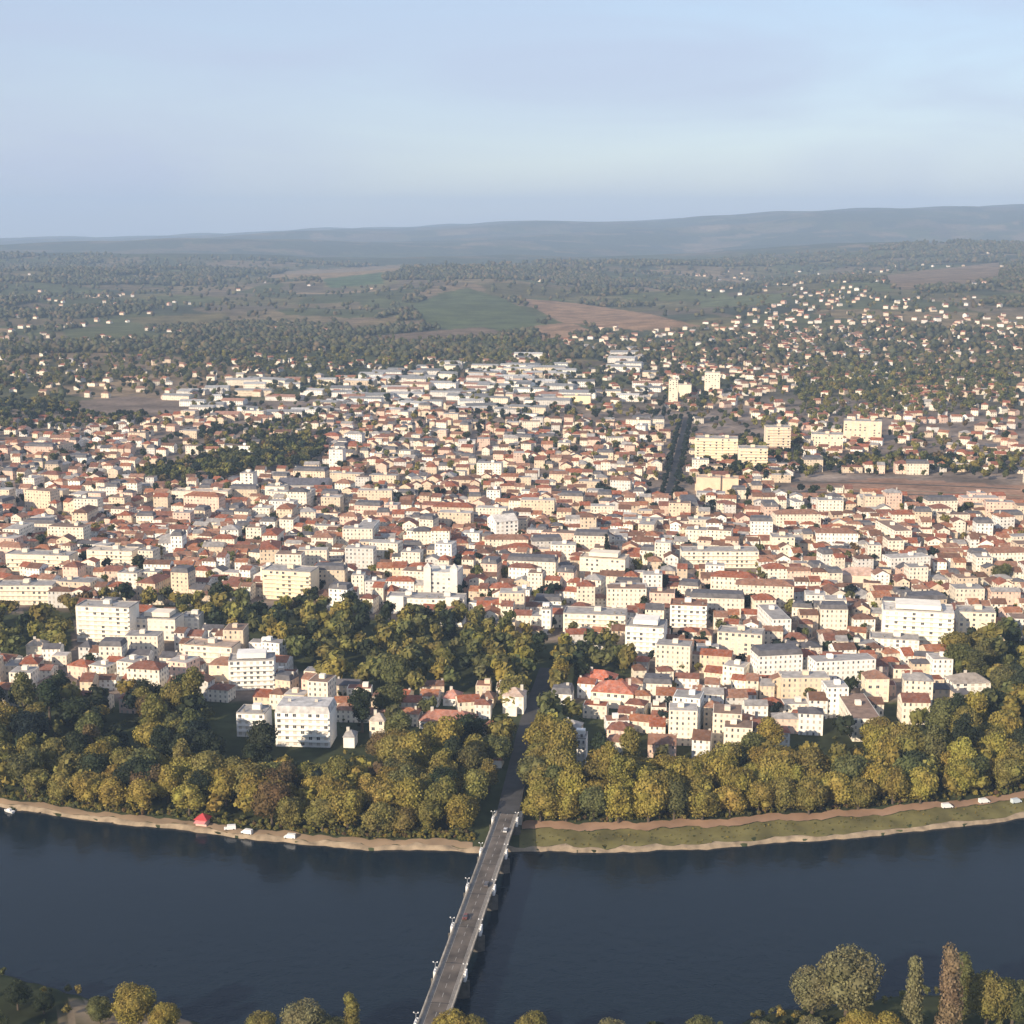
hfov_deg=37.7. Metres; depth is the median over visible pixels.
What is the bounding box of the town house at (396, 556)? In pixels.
[392,552,400,561]
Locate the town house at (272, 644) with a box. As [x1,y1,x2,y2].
[261,636,286,654]
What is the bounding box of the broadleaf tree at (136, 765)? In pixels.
[125,756,158,784]
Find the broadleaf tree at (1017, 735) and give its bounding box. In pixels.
[1006,728,1023,746]
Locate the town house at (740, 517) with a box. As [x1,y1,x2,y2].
[734,511,749,522]
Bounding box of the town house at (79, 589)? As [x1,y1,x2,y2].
[72,584,91,597]
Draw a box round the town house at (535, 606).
[525,600,541,611]
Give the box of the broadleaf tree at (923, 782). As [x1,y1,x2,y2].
[908,766,939,803]
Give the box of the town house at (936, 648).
[919,644,946,652]
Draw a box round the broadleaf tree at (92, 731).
[82,723,100,745]
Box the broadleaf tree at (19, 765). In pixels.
[4,745,45,793]
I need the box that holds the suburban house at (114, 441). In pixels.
[108,439,120,443]
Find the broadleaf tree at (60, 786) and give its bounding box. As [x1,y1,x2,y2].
[46,771,73,800]
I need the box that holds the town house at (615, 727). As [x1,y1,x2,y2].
[606,719,634,737]
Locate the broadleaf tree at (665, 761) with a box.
[653,754,678,770]
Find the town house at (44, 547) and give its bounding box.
[32,543,55,549]
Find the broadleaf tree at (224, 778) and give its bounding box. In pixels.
[206,766,237,805]
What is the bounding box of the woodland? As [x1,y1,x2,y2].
[0,238,1023,403]
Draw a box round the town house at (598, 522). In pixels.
[596,518,600,526]
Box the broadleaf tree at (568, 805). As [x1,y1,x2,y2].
[553,792,582,821]
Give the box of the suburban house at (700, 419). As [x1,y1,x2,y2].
[692,416,703,423]
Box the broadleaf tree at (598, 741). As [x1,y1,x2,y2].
[589,731,609,755]
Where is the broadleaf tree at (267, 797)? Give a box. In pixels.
[250,778,292,825]
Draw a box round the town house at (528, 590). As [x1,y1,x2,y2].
[516,584,531,600]
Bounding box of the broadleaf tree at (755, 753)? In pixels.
[744,746,764,763]
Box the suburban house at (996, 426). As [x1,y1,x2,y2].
[989,424,1000,429]
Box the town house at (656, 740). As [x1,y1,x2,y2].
[647,733,676,757]
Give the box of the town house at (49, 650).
[42,642,63,660]
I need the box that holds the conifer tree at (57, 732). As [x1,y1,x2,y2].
[52,719,64,739]
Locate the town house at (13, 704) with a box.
[7,689,27,706]
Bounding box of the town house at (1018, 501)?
[1004,498,1023,502]
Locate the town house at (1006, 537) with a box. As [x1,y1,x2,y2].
[995,531,1010,542]
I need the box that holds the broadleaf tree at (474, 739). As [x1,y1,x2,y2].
[462,733,488,758]
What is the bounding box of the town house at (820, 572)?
[810,566,826,580]
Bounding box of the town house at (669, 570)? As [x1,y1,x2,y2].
[660,564,675,575]
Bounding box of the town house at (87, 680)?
[79,671,98,690]
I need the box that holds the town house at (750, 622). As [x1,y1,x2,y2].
[743,618,758,627]
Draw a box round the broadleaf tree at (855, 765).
[831,753,867,776]
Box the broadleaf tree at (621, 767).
[608,754,636,795]
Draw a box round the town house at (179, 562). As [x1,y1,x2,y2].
[173,560,194,564]
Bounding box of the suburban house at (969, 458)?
[967,456,978,464]
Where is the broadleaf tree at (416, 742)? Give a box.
[394,730,433,767]
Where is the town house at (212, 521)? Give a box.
[205,517,225,527]
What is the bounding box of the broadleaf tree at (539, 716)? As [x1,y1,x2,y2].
[533,712,551,725]
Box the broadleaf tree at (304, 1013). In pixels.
[279,997,329,1023]
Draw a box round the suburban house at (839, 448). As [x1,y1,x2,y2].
[830,446,842,452]
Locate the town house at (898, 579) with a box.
[892,574,909,587]
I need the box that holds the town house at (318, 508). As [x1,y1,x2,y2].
[312,504,332,512]
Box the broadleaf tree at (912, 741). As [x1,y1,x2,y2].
[897,727,926,757]
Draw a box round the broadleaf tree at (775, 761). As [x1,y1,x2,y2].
[755,751,795,780]
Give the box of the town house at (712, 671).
[704,663,722,683]
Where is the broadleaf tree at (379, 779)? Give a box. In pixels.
[377,775,402,805]
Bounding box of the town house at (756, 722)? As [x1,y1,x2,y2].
[748,717,764,748]
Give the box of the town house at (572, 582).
[567,576,583,586]
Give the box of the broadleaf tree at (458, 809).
[444,793,474,831]
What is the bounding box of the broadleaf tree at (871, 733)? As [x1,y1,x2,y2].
[859,724,887,748]
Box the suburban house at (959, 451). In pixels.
[956,449,969,453]
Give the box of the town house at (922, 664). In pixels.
[908,657,929,673]
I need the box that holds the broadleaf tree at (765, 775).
[751,766,773,785]
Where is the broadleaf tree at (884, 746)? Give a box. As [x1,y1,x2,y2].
[867,735,903,763]
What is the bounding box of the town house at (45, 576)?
[36,573,60,579]
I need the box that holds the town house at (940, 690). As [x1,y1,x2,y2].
[932,683,949,699]
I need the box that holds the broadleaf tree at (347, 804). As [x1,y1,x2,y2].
[328,788,363,828]
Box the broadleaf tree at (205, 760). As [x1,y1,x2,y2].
[189,750,226,773]
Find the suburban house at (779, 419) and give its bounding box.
[777,417,789,423]
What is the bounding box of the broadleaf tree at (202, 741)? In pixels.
[190,729,225,755]
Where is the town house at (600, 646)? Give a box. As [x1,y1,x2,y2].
[595,632,605,648]
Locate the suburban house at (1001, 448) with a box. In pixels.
[994,446,1008,451]
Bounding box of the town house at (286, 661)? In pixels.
[275,655,293,668]
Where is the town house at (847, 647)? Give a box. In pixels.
[828,641,856,653]
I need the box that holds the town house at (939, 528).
[932,523,950,534]
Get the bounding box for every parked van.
[224,824,235,830]
[241,828,252,834]
[284,833,295,838]
[941,802,952,808]
[978,797,989,803]
[1010,797,1021,803]
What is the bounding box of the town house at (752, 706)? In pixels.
[743,698,767,718]
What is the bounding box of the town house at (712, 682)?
[704,676,719,686]
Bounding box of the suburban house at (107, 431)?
[102,429,113,434]
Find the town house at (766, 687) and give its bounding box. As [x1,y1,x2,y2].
[758,677,774,698]
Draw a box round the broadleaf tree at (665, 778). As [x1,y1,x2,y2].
[652,769,684,812]
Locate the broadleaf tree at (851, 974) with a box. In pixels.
[815,943,885,1017]
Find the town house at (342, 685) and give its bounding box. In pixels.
[336,676,362,695]
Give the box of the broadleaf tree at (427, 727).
[421,721,437,742]
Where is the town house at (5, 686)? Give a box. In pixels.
[0,680,12,702]
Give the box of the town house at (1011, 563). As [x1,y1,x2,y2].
[992,560,1017,566]
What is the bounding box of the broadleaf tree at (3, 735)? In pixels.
[0,723,8,743]
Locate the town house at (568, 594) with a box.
[559,586,576,602]
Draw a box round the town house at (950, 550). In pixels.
[936,546,963,557]
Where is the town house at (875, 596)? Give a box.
[866,589,891,612]
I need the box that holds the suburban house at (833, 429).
[831,425,841,431]
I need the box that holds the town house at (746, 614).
[741,608,756,624]
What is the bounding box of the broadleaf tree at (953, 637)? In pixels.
[938,631,974,650]
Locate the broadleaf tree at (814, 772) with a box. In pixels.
[799,766,826,782]
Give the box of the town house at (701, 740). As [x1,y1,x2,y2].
[692,728,712,758]
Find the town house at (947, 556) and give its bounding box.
[934,551,960,567]
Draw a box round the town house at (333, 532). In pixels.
[314,530,336,533]
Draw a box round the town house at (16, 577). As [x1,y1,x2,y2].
[2,574,33,579]
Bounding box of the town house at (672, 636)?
[666,633,684,639]
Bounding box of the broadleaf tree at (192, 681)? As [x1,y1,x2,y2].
[181,665,204,696]
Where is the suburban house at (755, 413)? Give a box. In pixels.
[751,410,760,417]
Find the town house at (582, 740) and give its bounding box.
[576,728,587,765]
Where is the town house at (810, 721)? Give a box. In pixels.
[797,705,823,735]
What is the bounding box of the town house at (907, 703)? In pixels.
[897,692,930,724]
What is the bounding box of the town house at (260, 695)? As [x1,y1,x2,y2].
[253,688,273,704]
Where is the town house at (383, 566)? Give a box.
[376,562,392,578]
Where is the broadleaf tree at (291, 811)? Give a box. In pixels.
[275,796,305,830]
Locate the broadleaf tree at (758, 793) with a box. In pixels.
[743,779,774,810]
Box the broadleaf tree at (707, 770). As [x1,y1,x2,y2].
[697,758,717,785]
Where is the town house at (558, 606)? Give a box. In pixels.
[552,605,565,609]
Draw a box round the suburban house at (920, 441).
[913,439,923,447]
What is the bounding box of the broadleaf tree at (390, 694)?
[372,683,406,709]
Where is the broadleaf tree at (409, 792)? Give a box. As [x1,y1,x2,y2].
[390,776,426,812]
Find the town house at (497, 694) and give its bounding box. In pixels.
[496,680,501,700]
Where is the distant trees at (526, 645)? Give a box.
[0,285,1023,812]
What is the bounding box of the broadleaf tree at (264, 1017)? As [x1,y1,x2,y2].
[244,1010,276,1023]
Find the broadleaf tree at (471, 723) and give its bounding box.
[453,713,486,738]
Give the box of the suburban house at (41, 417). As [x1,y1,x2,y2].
[38,415,46,419]
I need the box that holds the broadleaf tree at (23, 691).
[11,671,38,713]
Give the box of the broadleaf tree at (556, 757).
[544,748,576,768]
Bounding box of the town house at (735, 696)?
[724,687,748,712]
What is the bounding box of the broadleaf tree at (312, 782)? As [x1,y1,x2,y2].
[299,775,322,799]
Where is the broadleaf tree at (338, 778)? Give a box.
[319,775,348,791]
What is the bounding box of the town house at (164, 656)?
[159,650,180,662]
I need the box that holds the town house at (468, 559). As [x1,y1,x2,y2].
[461,554,475,566]
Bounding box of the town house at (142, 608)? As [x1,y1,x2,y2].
[139,604,156,613]
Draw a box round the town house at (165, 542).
[158,537,170,557]
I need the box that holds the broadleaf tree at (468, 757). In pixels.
[454,744,486,770]
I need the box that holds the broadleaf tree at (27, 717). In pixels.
[8,710,51,735]
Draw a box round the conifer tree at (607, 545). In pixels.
[603,534,610,549]
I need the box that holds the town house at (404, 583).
[385,575,416,591]
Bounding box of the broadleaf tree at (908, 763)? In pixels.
[888,755,929,795]
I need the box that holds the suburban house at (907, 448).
[902,446,912,450]
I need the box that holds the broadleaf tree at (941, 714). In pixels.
[924,700,956,729]
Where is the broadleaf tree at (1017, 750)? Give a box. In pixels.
[1005,740,1023,781]
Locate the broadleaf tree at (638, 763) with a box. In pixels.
[628,758,645,769]
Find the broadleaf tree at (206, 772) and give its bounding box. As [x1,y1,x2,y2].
[180,770,213,795]
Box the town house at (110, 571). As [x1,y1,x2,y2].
[103,564,126,582]
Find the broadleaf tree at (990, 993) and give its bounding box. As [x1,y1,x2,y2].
[964,969,1015,1023]
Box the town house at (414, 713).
[402,706,421,725]
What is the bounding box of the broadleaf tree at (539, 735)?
[531,729,549,742]
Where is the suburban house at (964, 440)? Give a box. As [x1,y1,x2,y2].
[959,436,971,444]
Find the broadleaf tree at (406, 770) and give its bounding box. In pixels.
[386,763,419,783]
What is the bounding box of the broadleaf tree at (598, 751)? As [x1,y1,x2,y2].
[590,745,618,761]
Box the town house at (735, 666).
[722,659,749,685]
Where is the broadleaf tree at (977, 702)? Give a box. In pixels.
[962,690,989,721]
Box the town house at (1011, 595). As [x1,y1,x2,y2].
[987,586,1020,606]
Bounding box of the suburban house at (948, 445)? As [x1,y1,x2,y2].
[946,442,958,450]
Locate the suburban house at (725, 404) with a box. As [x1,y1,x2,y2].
[719,401,731,407]
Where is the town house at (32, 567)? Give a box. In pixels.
[26,561,48,575]
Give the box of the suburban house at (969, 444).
[966,441,978,449]
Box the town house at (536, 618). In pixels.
[531,610,541,626]
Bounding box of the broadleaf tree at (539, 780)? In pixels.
[526,769,556,795]
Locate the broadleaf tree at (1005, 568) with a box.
[991,563,1011,574]
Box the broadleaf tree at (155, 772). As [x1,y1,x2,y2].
[128,763,161,801]
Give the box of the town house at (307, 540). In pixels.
[294,537,310,543]
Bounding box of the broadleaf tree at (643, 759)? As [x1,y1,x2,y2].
[624,754,648,764]
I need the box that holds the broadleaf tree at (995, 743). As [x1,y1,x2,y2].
[977,731,1008,757]
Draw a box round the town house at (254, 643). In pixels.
[249,636,265,648]
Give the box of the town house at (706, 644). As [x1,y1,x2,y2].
[696,641,718,650]
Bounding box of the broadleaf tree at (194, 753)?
[169,746,195,760]
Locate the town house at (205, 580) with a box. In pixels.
[196,576,213,585]
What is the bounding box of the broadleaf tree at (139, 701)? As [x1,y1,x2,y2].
[134,694,163,717]
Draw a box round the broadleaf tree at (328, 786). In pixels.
[315,772,351,800]
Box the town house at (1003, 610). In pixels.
[998,605,1022,616]
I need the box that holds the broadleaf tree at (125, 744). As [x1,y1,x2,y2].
[112,739,130,751]
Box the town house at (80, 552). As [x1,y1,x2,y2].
[75,547,88,560]
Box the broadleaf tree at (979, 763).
[964,754,990,793]
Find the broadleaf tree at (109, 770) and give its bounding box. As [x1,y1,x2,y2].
[100,763,127,788]
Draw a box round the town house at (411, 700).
[399,694,423,714]
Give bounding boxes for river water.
[0,807,1023,1023]
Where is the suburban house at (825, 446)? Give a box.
[818,444,827,452]
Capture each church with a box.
[423,563,462,592]
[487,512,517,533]
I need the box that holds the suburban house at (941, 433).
[938,429,950,437]
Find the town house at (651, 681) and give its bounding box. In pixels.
[643,673,672,696]
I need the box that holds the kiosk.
[194,813,211,826]
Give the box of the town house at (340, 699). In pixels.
[334,696,348,706]
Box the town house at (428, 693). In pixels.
[420,687,440,706]
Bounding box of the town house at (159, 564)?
[143,559,173,568]
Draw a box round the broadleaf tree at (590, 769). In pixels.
[582,758,607,785]
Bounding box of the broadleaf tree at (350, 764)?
[335,760,352,778]
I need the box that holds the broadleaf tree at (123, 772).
[110,760,141,789]
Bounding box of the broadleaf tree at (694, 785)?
[685,773,712,795]
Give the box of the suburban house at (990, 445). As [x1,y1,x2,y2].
[984,443,996,451]
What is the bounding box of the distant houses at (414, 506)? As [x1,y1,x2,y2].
[0,252,1023,734]
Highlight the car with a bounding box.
[462,913,468,919]
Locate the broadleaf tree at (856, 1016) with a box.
[836,1009,878,1023]
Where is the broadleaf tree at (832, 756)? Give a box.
[824,752,845,771]
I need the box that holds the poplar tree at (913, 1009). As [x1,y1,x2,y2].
[900,955,924,1023]
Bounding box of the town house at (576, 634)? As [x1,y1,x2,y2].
[565,627,586,644]
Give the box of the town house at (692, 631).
[680,625,698,638]
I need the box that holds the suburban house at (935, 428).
[926,424,938,432]
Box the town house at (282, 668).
[276,666,297,673]
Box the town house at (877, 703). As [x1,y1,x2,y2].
[867,694,884,716]
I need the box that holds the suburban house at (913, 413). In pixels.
[904,411,915,417]
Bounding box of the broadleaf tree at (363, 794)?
[350,790,367,809]
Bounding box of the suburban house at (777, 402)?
[774,400,784,406]
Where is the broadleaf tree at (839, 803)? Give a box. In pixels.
[823,773,848,804]
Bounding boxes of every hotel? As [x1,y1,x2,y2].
[386,590,466,612]
[563,606,626,631]
[625,614,667,656]
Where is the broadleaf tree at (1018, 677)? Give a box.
[1009,666,1023,707]
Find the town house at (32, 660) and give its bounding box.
[19,654,43,665]
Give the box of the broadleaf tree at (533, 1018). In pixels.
[514,1010,547,1023]
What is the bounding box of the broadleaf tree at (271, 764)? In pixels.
[266,761,295,780]
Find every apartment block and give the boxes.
[0,486,16,505]
[0,495,15,504]
[0,533,22,542]
[0,541,29,562]
[0,578,57,604]
[2,521,34,535]
[5,548,77,570]
[9,665,39,687]
[23,475,44,487]
[24,442,57,453]
[24,486,59,509]
[25,518,59,532]
[30,513,56,517]
[39,469,65,482]
[47,522,91,538]
[53,486,68,496]
[55,441,73,450]
[56,576,98,590]
[68,453,91,466]
[72,505,98,522]
[73,495,102,508]
[75,598,138,642]
[86,545,139,566]
[92,539,114,545]
[99,635,127,660]
[108,494,130,505]
[111,505,136,515]
[116,654,146,680]
[117,567,142,589]
[124,629,163,657]
[127,659,168,689]
[128,430,148,440]
[136,573,170,598]
[137,608,183,640]
[138,545,159,559]
[166,654,199,676]
[170,529,186,552]
[171,487,231,502]
[171,564,195,592]
[173,508,193,522]
[183,491,225,511]
[183,637,240,662]
[184,609,203,628]
[194,504,210,521]
[208,654,228,681]
[220,523,241,537]
[223,623,248,648]
[226,443,251,452]
[228,648,275,689]
[229,484,259,497]
[236,702,271,736]
[240,469,257,483]
[241,409,266,415]
[246,523,265,538]
[252,504,273,516]
[259,539,281,563]
[260,562,271,579]
[261,527,283,540]
[262,564,318,599]
[265,482,288,490]
[265,488,288,497]
[269,497,297,510]
[274,696,336,747]
[275,549,304,564]
[276,501,296,517]
[279,514,298,532]
[287,486,310,506]
[293,466,328,477]
[298,545,328,565]
[300,506,316,519]
[306,486,315,506]
[307,673,336,696]
[311,531,336,549]
[315,562,347,589]
[321,489,341,496]
[321,493,343,512]
[328,581,352,610]
[329,446,345,466]
[330,470,364,482]
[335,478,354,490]
[340,511,361,524]
[342,524,374,544]
[345,543,376,570]
[351,570,365,593]
[354,499,384,515]
[358,487,392,500]
[359,518,379,533]
[369,472,398,483]
[369,538,402,558]
[384,501,400,513]
[401,547,422,563]
[401,566,423,579]
[407,526,416,538]
[413,525,430,546]
[419,513,438,527]
[431,525,450,543]
[432,501,475,511]
[435,539,456,556]
[437,509,473,526]
[445,479,458,493]
[450,474,474,488]
[458,438,475,449]
[461,528,482,542]
[476,504,507,514]
[477,460,502,474]
[480,556,501,581]
[484,533,528,552]
[487,486,500,504]
[499,587,525,608]
[507,553,558,577]
[517,493,543,499]
[517,517,527,529]
[520,496,555,515]
[527,568,544,595]
[530,534,561,550]
[541,528,574,540]
[542,602,551,634]
[551,540,575,561]
[558,440,570,450]
[559,490,584,502]
[564,393,591,403]
[574,528,609,549]
[576,578,595,606]
[578,478,601,488]
[579,511,596,528]
[579,549,628,578]
[584,572,606,594]
[591,502,613,513]
[594,542,604,548]
[606,582,645,607]
[609,581,648,601]
[610,475,632,491]
[623,515,662,524]
[626,417,651,430]
[635,423,647,430]
[638,518,657,531]
[642,569,661,598]
[649,587,674,603]
[654,538,671,563]
[655,638,692,672]
[668,377,677,401]
[668,701,697,745]
[669,499,690,515]
[669,517,688,524]
[670,597,706,627]
[673,689,703,728]
[678,382,691,396]
[679,494,698,514]
[679,545,758,567]
[685,525,707,545]
[687,515,711,526]
[690,589,744,619]
[692,456,708,468]
[695,434,737,460]
[696,473,720,491]
[696,489,724,502]
[704,370,719,390]
[705,560,724,571]
[706,516,722,526]
[706,526,732,539]
[710,570,756,589]
[712,703,741,747]
[717,624,764,656]
[720,474,738,493]
[723,718,752,743]
[735,577,794,612]
[738,444,767,470]
[749,515,772,534]
[750,591,775,608]
[750,643,802,674]
[757,604,790,634]
[760,499,778,514]
[764,424,790,448]
[768,458,776,462]
[770,531,794,546]
[772,508,820,527]
[777,670,829,698]
[801,455,822,471]
[801,646,817,669]
[804,589,825,602]
[807,653,875,687]
[811,431,842,448]
[814,527,858,551]
[816,496,843,511]
[816,547,833,565]
[817,601,847,630]
[821,679,848,717]
[823,594,846,604]
[825,491,843,498]
[838,693,879,741]
[842,565,873,582]
[843,418,881,441]
[860,667,889,701]
[863,493,884,506]
[865,540,881,565]
[869,631,918,651]
[875,520,911,537]
[881,598,954,643]
[882,534,903,552]
[882,552,930,576]
[883,487,901,510]
[888,509,914,522]
[900,590,946,603]
[902,669,933,707]
[904,562,927,581]
[905,459,928,474]
[912,506,931,523]
[923,495,957,511]
[926,651,952,681]
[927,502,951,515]
[936,510,969,522]
[944,670,990,693]
[948,582,984,603]
[951,572,977,583]
[955,604,995,632]
[958,494,998,505]
[967,489,986,494]
[967,548,987,561]
[971,552,992,571]
[972,516,993,535]
[983,498,1014,516]
[985,545,1023,564]
[992,510,1015,528]
[993,509,1022,523]
[1007,613,1023,640]
[1009,533,1023,541]
[1010,540,1023,547]
[1013,503,1023,519]
[1019,560,1023,578]
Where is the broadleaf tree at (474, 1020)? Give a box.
[463,1013,487,1023]
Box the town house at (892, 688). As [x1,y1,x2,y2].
[889,680,895,695]
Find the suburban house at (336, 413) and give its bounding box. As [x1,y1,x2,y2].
[330,411,339,418]
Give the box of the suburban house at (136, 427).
[130,425,143,431]
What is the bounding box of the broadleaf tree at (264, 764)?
[252,762,268,777]
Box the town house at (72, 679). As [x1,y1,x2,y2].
[37,673,76,688]
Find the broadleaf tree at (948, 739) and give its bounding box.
[943,731,952,745]
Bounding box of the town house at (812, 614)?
[797,607,818,630]
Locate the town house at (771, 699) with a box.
[764,693,783,715]
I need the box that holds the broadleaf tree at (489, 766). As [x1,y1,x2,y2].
[480,758,498,792]
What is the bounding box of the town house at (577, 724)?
[565,717,583,738]
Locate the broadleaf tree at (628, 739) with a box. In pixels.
[619,726,641,755]
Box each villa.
[25,636,49,655]
[343,727,357,747]
[369,709,386,737]
[418,706,477,728]
[442,686,463,705]
[480,688,496,707]
[502,684,526,716]
[551,682,573,704]
[582,667,618,680]
[590,678,638,708]
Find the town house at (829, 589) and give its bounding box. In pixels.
[820,583,846,594]
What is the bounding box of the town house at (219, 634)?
[214,629,222,639]
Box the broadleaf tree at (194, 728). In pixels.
[182,716,211,744]
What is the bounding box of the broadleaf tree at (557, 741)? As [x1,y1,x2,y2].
[543,732,577,757]
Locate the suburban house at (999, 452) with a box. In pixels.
[993,451,1005,456]
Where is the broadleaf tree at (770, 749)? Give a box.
[763,747,776,755]
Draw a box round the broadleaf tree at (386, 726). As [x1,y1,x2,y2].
[384,712,411,732]
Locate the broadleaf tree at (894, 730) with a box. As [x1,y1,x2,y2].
[884,721,921,736]
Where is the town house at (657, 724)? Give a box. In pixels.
[649,716,665,733]
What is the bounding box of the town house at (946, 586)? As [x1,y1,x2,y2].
[941,581,950,601]
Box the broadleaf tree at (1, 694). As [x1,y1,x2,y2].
[0,689,5,703]
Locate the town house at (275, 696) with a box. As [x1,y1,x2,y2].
[269,685,288,708]
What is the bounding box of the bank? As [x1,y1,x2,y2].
[0,974,1023,1023]
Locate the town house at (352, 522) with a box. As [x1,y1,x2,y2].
[342,519,360,527]
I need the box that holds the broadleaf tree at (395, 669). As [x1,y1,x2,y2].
[377,654,410,684]
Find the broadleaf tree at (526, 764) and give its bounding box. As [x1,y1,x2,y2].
[516,754,549,783]
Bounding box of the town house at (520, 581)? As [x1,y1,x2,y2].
[514,575,529,586]
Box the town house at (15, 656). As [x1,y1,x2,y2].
[0,652,22,659]
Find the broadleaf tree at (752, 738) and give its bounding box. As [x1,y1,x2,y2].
[739,731,765,746]
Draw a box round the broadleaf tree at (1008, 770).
[992,756,1023,791]
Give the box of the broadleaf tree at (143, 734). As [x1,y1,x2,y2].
[132,721,163,749]
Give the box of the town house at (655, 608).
[645,602,664,618]
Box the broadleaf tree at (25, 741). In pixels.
[16,732,40,752]
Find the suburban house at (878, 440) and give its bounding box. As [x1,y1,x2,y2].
[870,437,883,445]
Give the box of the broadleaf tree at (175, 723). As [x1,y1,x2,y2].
[169,718,183,735]
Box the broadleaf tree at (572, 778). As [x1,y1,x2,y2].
[556,767,585,797]
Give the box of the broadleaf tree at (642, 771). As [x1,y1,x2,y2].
[631,764,659,781]
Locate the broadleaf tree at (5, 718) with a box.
[0,706,16,734]
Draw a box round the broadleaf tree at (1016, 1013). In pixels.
[996,977,1023,1023]
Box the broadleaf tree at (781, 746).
[770,743,793,753]
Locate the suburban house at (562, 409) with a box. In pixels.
[555,405,565,411]
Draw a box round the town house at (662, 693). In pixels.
[656,685,675,710]
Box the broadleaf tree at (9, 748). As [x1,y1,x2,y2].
[0,740,16,753]
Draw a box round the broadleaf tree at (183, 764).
[169,756,193,783]
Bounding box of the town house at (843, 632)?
[833,629,854,638]
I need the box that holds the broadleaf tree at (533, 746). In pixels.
[522,741,546,756]
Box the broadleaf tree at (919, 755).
[902,750,935,767]
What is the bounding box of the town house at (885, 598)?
[882,596,903,600]
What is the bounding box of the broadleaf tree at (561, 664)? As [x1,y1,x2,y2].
[549,657,569,681]
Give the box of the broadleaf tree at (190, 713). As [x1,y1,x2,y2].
[176,707,205,732]
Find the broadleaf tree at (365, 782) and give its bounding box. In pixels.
[354,774,378,806]
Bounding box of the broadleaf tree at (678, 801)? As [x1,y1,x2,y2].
[665,780,690,819]
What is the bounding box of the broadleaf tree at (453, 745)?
[441,735,464,761]
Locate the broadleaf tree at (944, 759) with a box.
[935,747,952,777]
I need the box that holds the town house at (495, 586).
[488,581,517,592]
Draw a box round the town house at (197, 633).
[187,628,207,637]
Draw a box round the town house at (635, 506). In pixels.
[618,501,639,512]
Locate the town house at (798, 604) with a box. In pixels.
[792,600,812,619]
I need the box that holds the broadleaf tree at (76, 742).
[62,730,90,757]
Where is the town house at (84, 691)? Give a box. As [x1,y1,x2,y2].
[80,690,91,695]
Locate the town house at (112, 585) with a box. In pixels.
[108,580,132,600]
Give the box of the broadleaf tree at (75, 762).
[61,751,83,775]
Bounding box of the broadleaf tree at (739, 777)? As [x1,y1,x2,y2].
[718,765,755,795]
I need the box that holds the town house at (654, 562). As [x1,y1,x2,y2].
[647,554,662,570]
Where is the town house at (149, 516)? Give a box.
[136,511,155,522]
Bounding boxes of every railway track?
[792,481,1020,489]
[792,488,1019,495]
[792,491,925,494]
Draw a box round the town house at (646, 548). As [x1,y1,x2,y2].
[640,544,654,565]
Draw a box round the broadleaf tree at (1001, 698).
[980,688,1007,714]
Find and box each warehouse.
[162,393,194,399]
[189,405,216,413]
[204,385,229,393]
[214,411,240,419]
[225,378,259,385]
[234,388,273,395]
[260,377,293,385]
[265,394,304,400]
[266,409,304,417]
[278,476,332,488]
[291,407,320,414]
[313,399,342,407]
[330,385,367,391]
[341,394,364,398]
[344,378,376,385]
[348,396,383,403]
[358,372,384,378]
[361,392,393,401]
[372,369,401,373]
[381,385,409,391]
[385,375,415,381]
[385,407,416,414]
[387,387,423,391]
[391,391,424,397]
[398,400,428,406]
[401,381,431,389]
[430,380,458,388]
[446,393,472,399]
[456,406,487,412]
[458,398,483,405]
[464,382,478,385]
[464,402,498,410]
[466,375,499,382]
[467,371,499,375]
[474,395,509,403]
[476,382,510,390]
[495,374,528,379]
[508,404,548,413]
[510,362,540,364]
[524,397,532,403]
[534,397,571,405]
[535,365,565,370]
[542,383,577,389]
[558,389,596,398]
[568,379,594,386]
[607,355,637,362]
[610,350,638,354]
[615,361,643,367]
[632,381,662,387]
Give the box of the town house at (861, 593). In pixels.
[852,586,866,598]
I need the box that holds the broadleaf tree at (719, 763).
[708,751,739,786]
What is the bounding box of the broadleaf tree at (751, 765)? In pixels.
[741,762,758,771]
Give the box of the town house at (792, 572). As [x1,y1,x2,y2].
[786,565,810,578]
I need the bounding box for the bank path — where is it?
[0,798,472,847]
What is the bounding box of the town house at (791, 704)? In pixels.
[781,696,807,712]
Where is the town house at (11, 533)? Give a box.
[0,532,17,534]
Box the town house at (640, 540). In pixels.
[634,536,653,547]
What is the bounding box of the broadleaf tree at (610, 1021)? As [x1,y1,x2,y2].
[599,1017,624,1023]
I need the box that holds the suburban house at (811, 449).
[801,446,815,453]
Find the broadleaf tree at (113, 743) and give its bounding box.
[90,735,121,751]
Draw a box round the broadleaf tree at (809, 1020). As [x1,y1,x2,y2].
[797,1016,824,1023]
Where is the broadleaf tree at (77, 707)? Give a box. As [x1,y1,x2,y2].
[56,696,92,722]
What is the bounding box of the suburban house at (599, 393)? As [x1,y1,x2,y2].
[594,389,603,396]
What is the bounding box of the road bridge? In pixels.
[414,810,523,1023]
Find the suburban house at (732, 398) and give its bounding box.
[727,395,737,400]
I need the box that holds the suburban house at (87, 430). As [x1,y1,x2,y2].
[84,427,90,435]
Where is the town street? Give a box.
[665,420,687,495]
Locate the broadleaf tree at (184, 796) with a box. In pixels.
[171,783,206,816]
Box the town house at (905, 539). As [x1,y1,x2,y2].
[895,533,907,545]
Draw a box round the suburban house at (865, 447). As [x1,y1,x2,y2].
[857,443,868,450]
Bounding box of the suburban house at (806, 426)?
[801,422,811,429]
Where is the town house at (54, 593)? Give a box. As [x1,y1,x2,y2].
[47,585,75,607]
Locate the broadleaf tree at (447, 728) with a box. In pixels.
[430,715,464,752]
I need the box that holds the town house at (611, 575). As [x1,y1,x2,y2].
[599,569,625,583]
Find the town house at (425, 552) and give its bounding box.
[416,547,426,561]
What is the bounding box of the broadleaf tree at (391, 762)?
[382,750,416,768]

